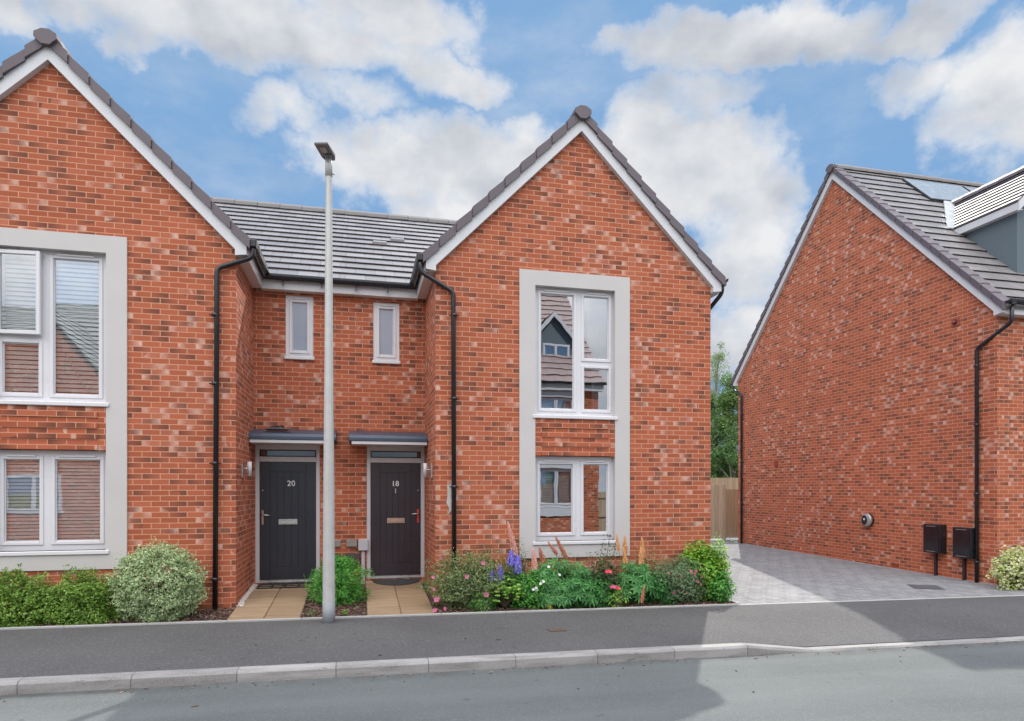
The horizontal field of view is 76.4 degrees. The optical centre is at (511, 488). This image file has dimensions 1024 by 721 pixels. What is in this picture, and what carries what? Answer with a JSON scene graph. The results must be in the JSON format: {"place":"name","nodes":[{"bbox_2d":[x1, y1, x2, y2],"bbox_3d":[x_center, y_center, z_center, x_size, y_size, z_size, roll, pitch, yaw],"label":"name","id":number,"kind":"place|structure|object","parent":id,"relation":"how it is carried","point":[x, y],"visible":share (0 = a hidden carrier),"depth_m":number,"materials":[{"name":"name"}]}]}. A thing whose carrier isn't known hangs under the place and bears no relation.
{"place":"outdoors","nodes":[
{"label":"outdoors","id":0,"kind":"place"},
{"bbox_2d":[0,28,344,609],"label":"brick house","id":1,"kind":"structure","parent":0,"point":[162,325],"depth_m":8.86,"materials":[{"name":"red brick"}]},
{"bbox_2d":[0,248,108,406],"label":"window","id":2,"kind":"structure","parent":1,"relation":"in","point":[53,304],"depth_m":8.72,"materials":[{"name":"glass"}]},
{"bbox_2d":[0,450,108,555],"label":"window","id":3,"kind":"structure","parent":1,"relation":"in","point":[50,500],"depth_m":8.68,"materials":[{"name":"white plastic"}]},
{"bbox_2d":[265,425,290,430],"bbox_3d":[-3.715,-0.968,10.358,0.389,0.094,0.182,0,0,-13],"label":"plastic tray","id":4,"kind":"object","parent":1,"relation":"on","point":[280,428],"visible":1,"depth_m":10.30,"materials":[{"name":"grey plastic"}]},
{"bbox_2d":[260,462,315,579],"bbox_3d":[-3.701,0.528,10.739,0.882,1.941,0.125,0,0,-13],"label":"front door","id":5,"kind":"structure","parent":1,"relation":"in","point":[287,489],"depth_m":10.76,"materials":[{"name":"wood"}]},
{"bbox_2d":[284,295,314,360],"bbox_3d":[-3.526,-2.667,10.798,0.477,1.065,0.130,0,0,-13],"label":"window","id":6,"kind":"structure","parent":1,"relation":"in","point":[299,309],"depth_m":10.81,"materials":[{"name":"white plastic"}]},
{"bbox_2d":[226,584,310,622],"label":"path","id":7,"kind":"structure","parent":0,"point":[274,603],"depth_m":9.24,"materials":[{"name":"stone"}]},
{"bbox_2d":[236,584,256,605],"bbox_3d":[-3.983,1.589,9.809,0.110,0.106,1.513,0,0,-13],"label":"pebble strip","id":8,"kind":"object","parent":7,"relation":"on","point":[245,597],"visible":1,"depth_m":9.68,"materials":[{"name":"grey gravel"}]},
{"bbox_2d":[256,582,312,588],"bbox_3d":[-3.648,1.559,10.477,0.840,0.038,0.350,0,0,-13],"label":"doormat","id":9,"kind":"object","parent":7,"relation":"on","point":[272,586],"visible":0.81,"depth_m":10.45,"materials":[{"name":"rubber"}]},
{"bbox_2d":[0,583,733,626],"bbox_3d":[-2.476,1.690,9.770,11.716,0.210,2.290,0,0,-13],"label":"bark mulch","id":10,"kind":"object","parent":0,"point":[225,612],"visible":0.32,"depth_m":9.19,"materials":[{"name":"brown wood"}]},
{"bbox_2d":[0,563,60,626],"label":"hedge shrub","id":11,"kind":"object","parent":10,"relation":"on","point":[21,612],"visible":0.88,"depth_m":7.98,"materials":[{"name":"green plant"}]},
{"bbox_2d":[37,564,127,624],"bbox_3d":[-5.461,1.487,8.327,1.115,1.076,0.863,0,0,-13],"label":"hedge shrub","id":12,"kind":"object","parent":10,"relation":"on","point":[79,599],"visible":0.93,"depth_m":8.11,"materials":[{"name":"green plant"}]},
{"bbox_2d":[105,536,209,622],"bbox_3d":[-4.578,1.213,8.414,1.217,1.199,0.970,0,0,-13],"label":"variegated shrub","id":13,"kind":"object","parent":10,"relation":"on","point":[173,600],"visible":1,"depth_m":8.25,"materials":[{"name":"green plant"}]},
{"bbox_2d":[303,554,374,607],"bbox_3d":[-2.532,1.355,9.567,1.073,0.830,1.156,0,0,-13],"label":"shrub","id":14,"kind":"object","parent":10,"relation":"on","point":[347,588],"visible":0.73,"depth_m":9.45,"materials":[{"name":"green plant"}]},
{"bbox_2d":[416,544,530,611],"bbox_3d":[-0.528,1.294,9.429,1.720,1.024,1.038,0,0,-13],"label":"pink flowering shrub","id":15,"kind":"object","parent":10,"relation":"on","point":[465,589],"visible":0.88,"depth_m":9.27,"materials":[{"name":"green plant"}]},
{"bbox_2d":[469,592,495,611],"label":"shrub","id":16,"kind":"object","parent":10,"relation":"on","point":[481,605],"visible":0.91,"depth_m":9.16,"materials":[{"name":"green plant"}]},
{"bbox_2d":[481,576,526,607],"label":"columbine plant","id":17,"kind":"object","parent":10,"relation":"on","point":[504,603],"visible":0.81,"depth_m":9.31,"materials":[{"name":"green plant"}]},
{"bbox_2d":[488,550,527,606],"bbox_3d":[-0.069,1.304,9.536,0.640,0.849,0.464,0,0,-13],"label":"delphinium","id":18,"kind":"object","parent":10,"relation":"on","point":[512,560],"visible":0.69,"depth_m":9.39,"materials":[{"name":"purple plant"}]},
{"bbox_2d":[500,521,521,600],"bbox_3d":[0.046,1.106,9.776,0.587,1.254,0.478,0,0,-28],"label":"lupin","id":19,"kind":"object","parent":10,"relation":"on","point":[513,545],"visible":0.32,"depth_m":9.66,"materials":[{"name":"orange plant"}]},
{"bbox_2d":[501,536,529,576],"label":"wispy shrub","id":20,"kind":"object","parent":10,"relation":"on","point":[523,568],"visible":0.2,"depth_m":9.82,"materials":[{"name":"green plant"}]},
{"bbox_2d":[507,569,550,609],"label":"leafy perennial","id":21,"kind":"object","parent":10,"relation":"on","point":[524,602],"visible":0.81,"depth_m":9.40,"materials":[{"name":"green plant"}]},
{"bbox_2d":[527,565,560,607],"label":"white flowering plant","id":22,"kind":"object","parent":10,"relation":"on","point":[540,583],"visible":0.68,"depth_m":9.39,"materials":[{"name":"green plant"}]},
{"bbox_2d":[517,536,599,604],"bbox_3d":[0.706,1.221,9.764,1.422,1.026,0.792,0,0,-13],"label":"lupin","id":23,"kind":"object","parent":10,"relation":"on","point":[542,571],"visible":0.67,"depth_m":9.66,"materials":[{"name":"green plant"}]},
{"bbox_2d":[548,549,577,582],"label":"wispy shrub","id":24,"kind":"object","parent":10,"relation":"on","point":[564,566],"visible":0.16,"depth_m":10.00,"materials":[{"name":"green plant"}]},
{"bbox_2d":[535,577,612,609],"bbox_3d":[0.919,1.517,9.559,1.263,0.455,0.434,0,0,-13],"label":"leafy plant","id":25,"kind":"object","parent":10,"relation":"on","point":[588,596],"visible":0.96,"depth_m":9.45,"materials":[{"name":"green plant"}]},
{"bbox_2d":[581,574,617,607],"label":"leafy perennial","id":26,"kind":"object","parent":10,"relation":"on","point":[602,602],"visible":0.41,"depth_m":9.63,"materials":[{"name":"green plant"}]},
{"bbox_2d":[585,534,622,594],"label":"rose bush","id":27,"kind":"object","parent":10,"relation":"on","point":[607,574],"visible":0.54,"depth_m":9.84,"materials":[{"name":"green plant"}]},
{"bbox_2d":[605,585,630,606],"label":"shrub","id":28,"kind":"object","parent":10,"relation":"on","point":[617,600],"visible":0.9,"depth_m":9.62,"materials":[{"name":"green plant"}]},
{"bbox_2d":[608,533,661,603],"bbox_3d":[1.886,1.207,9.975,0.929,1.055,0.674,0,0,-13],"label":"lupin","id":29,"kind":"object","parent":10,"relation":"on","point":[638,580],"visible":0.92,"depth_m":9.86,"materials":[{"name":"green plant"}]},
{"bbox_2d":[618,542,668,597],"bbox_3d":[2.084,1.326,10.282,1.152,0.958,0.397,0,0,-13],"label":"wispy shrub","id":30,"kind":"object","parent":10,"relation":"on","point":[649,564],"visible":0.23,"depth_m":10.28,"materials":[{"name":"green plant"}]},
{"bbox_2d":[644,570,679,605],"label":"leafy perennial","id":31,"kind":"object","parent":10,"relation":"on","point":[664,591],"visible":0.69,"depth_m":9.89,"materials":[{"name":"green plant"}]},
{"bbox_2d":[652,553,710,602],"bbox_3d":[2.579,1.419,10.134,1.119,0.874,0.747,0,0,-13],"label":"pink flowering shrub","id":32,"kind":"object","parent":10,"relation":"on","point":[683,592],"visible":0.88,"depth_m":9.98,"materials":[{"name":"green plant"}]},
{"bbox_2d":[675,538,721,600],"bbox_3d":[2.967,1.291,10.327,0.845,1.025,0.681,0,0,-13],"label":"evergreen bush","id":33,"kind":"object","parent":10,"relation":"on","point":[698,555],"visible":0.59,"depth_m":10.20,"materials":[{"name":"green plant"}]},
{"bbox_2d":[706,532,731,598],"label":"evergreen bush","id":34,"kind":"object","parent":10,"relation":"on","point":[724,566],"visible":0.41,"depth_m":10.30,"materials":[{"name":"green plant"}]},
{"bbox_2d":[704,571,736,603],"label":"shrub","id":35,"kind":"object","parent":10,"relation":"on","point":[719,594],"visible":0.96,"depth_m":10.08,"materials":[{"name":"green plant"}]},
{"bbox_2d":[365,581,434,614],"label":"path","id":36,"kind":"structure","parent":0,"point":[395,600],"depth_m":9.67,"materials":[{"name":"stone"}]},
{"bbox_2d":[372,578,419,585],"bbox_3d":[-1.922,1.563,10.870,0.800,0.044,0.438,0,0,-13],"label":"doormat","id":37,"kind":"object","parent":36,"relation":"on","point":[394,582],"visible":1,"depth_m":10.88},
{"bbox_2d":[0,605,1021,706],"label":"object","id":38,"kind":"object","parent":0,"point":[542,669],"visible":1,"depth_m":6.83,"materials":[{"name":"grey stone"}]},
{"bbox_2d":[0,641,1023,720],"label":"road","id":39,"kind":"structure","parent":0,"point":[973,682],"depth_m":5.91,"materials":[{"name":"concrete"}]},
{"bbox_2d":[0,636,1023,694],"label":"kerb","id":40,"kind":"structure","parent":39,"relation":"on","point":[73,683],"depth_m":6.59,"materials":[{"name":"concrete"}]},
{"bbox_2d":[0,596,1023,677],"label":"footway","id":41,"kind":"structure","parent":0,"point":[66,651],"depth_m":7.91,"materials":[{"name":"asphalt"}]},
{"bbox_2d":[314,142,334,623],"bbox_3d":[-2.365,-1.277,8.262,0.175,6.089,0.393,0,0,2],"label":"street lamp","id":42,"kind":"object","parent":41,"relation":"on","point":[326,151],"visible":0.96,"depth_m":8.33,"materials":[{"name":"grey metal"}]},
{"bbox_2d":[0,595,1023,629],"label":"edging","id":43,"kind":"object","parent":41,"relation":"on","point":[273,619],"visible":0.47,"depth_m":8.84,"materials":[{"name":"concrete"}]},
{"bbox_2d":[547,628,566,631],"bbox_3d":[0.558,1.773,8.116,0.220,0.038,0.140,0,0,-13],"label":"stopcock cover","id":44,"kind":"object","parent":41,"relation":"on","point":[556,629],"visible":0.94,"depth_m":8.09,"materials":[{"name":"metal"}]},
{"bbox_2d":[0,0,1023,452],"label":"sky","id":45,"kind":"structure","parent":0,"point":[735,114],"materials":[{"name":"blue"}]},
{"bbox_2d":[24,540,1012,677],"bbox_3d":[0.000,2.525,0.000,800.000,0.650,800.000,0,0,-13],"label":"ground","id":46,"kind":"structure","parent":0,"point":[867,643],"depth_m":9.73,"materials":[{"name":"grey concrete"}]},
{"bbox_2d":[711,371,737,476],"bbox_3d":[9.497,-1.581,28.465,4.265,7.092,3.988,0,0,18],"label":"leafy tree","id":47,"kind":"object","parent":46,"relation":"on","point":[727,403],"visible":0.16,"depth_m":28.02,"materials":[{"name":"green plant"}]},
{"bbox_2d":[711,440,737,541],"bbox_3d":[8.886,0.170,26.152,3.478,4.249,2.866,0,0,-44],"label":"leafy tree","id":48,"kind":"object","parent":46,"relation":"on","point":[731,459],"visible":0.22,"depth_m":25.91,"materials":[{"name":"green plant"}]},
{"bbox_2d":[711,341,737,450],"bbox_3d":[9.398,-2.449,29.942,2.399,8.811,2.319,0,0,-26],"label":"birch tree","id":49,"kind":"object","parent":46,"relation":"on","point":[717,357],"visible":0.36,"depth_m":30.00,"materials":[{"name":"green plant"}]},
{"bbox_2d":[711,478,737,488],"bbox_3d":[7.097,0.735,24.315,15.000,2.349,0.120,0,0,-13],"label":"timber fence","id":50,"kind":"object","parent":46,"relation":"on","point":[731,483],"visible":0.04,"depth_m":24.52,"materials":[{"name":"beige wood"}]},
{"bbox_2d":[711,390,737,477],"bbox_3d":[8.398,-0.892,27.389,3.661,6.419,3.683,0,0,22],"label":"leafy tree","id":51,"kind":"object","parent":46,"relation":"on","point":[718,430],"visible":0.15,"depth_m":26.89,"materials":[{"name":"green plant"}]},
{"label":"right bed","id":52,"kind":"structure","parent":46,"relation":"on","visible":0},
{"bbox_2d":[986,542,1023,589],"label":"golden shrub","id":53,"kind":"object","parent":52,"relation":"on","point":[1014,579],"visible":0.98,"depth_m":11.87,"materials":[{"name":"yellow plant"}]},
{"bbox_2d":[341,105,728,601],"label":"brick house","id":54,"kind":"structure","parent":0,"point":[526,349],"depth_m":10.40,"materials":[{"name":"red brick"}]},
{"bbox_2d":[372,302,400,364],"bbox_3d":[-2.151,-2.655,11.124,0.478,1.050,0.130,0,0,-13],"label":"window","id":55,"kind":"structure","parent":54,"relation":"in","point":[385,315],"depth_m":11.14,"materials":[{"name":"white plastic"}]},
{"bbox_2d":[371,463,420,575],"bbox_3d":[-1.989,0.521,11.144,0.844,1.926,0.125,0,0,-13],"label":"front door","id":56,"kind":"structure","parent":54,"relation":"in","point":[395,487],"depth_m":11.16,"materials":[{"name":"black wood"}]},
{"bbox_2d":[533,456,616,544],"bbox_3d":[0.987,0.182,10.298,1.400,1.385,0.190,0,0,-13],"label":"window","id":57,"kind":"structure","parent":54,"relation":"in","point":[574,495],"depth_m":10.34,"materials":[{"name":"white plastic"}]},
{"bbox_2d":[533,287,617,419],"bbox_3d":[0.987,-2.127,10.298,1.400,2.065,0.190,0,0,-13],"label":"window","id":58,"kind":"structure","parent":54,"relation":"in","point":[574,328],"depth_m":10.34,"materials":[{"name":"white plastic"}]},
{"bbox_2d":[711,538,737,539],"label":"garden paving","id":59,"kind":"structure","parent":0,"point":[727,539],"depth_m":21.93,"materials":[{"name":"concrete"}]},
{"bbox_2d":[711,483,725,540],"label":"timber gate","id":60,"kind":"structure","parent":59,"relation":"on","point":[718,508],"depth_m":21.59,"materials":[{"name":"beige wood"}]},
{"bbox_2d":[726,489,737,537],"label":"timber gate","id":61,"kind":"structure","parent":59,"relation":"on","point":[731,513],"depth_m":21.88,"materials":[{"name":"brown wood"}]},
{"bbox_2d":[711,540,1023,603],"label":"driveway","id":62,"kind":"structure","parent":0,"point":[759,575],"depth_m":12.65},
{"bbox_2d":[729,543,1023,603],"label":"driveway edging","id":63,"kind":"object","parent":62,"relation":"on","point":[732,601],"visible":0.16,"depth_m":14.37,"materials":[{"name":"concrete"}]},
{"bbox_2d":[907,584,945,589],"bbox_3d":[7.649,1.839,12.022,0.521,0.072,0.645,0,0,18],"label":"drain cover","id":64,"kind":"object","parent":62,"relation":"on","point":[934,587],"visible":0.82,"depth_m":11.93,"materials":[{"name":"grey metal"}]},
{"bbox_2d":[731,164,1023,584],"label":"brick house","id":65,"kind":"structure","parent":0,"point":[877,379],"depth_m":15.02,"materials":[{"name":"red brick"}]},
{"bbox_2d":[960,202,1016,226],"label":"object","id":66,"kind":"structure","parent":65,"relation":"in","point":[1015,202],"depth_m":14.14,"materials":[{"name":"white plastic"}]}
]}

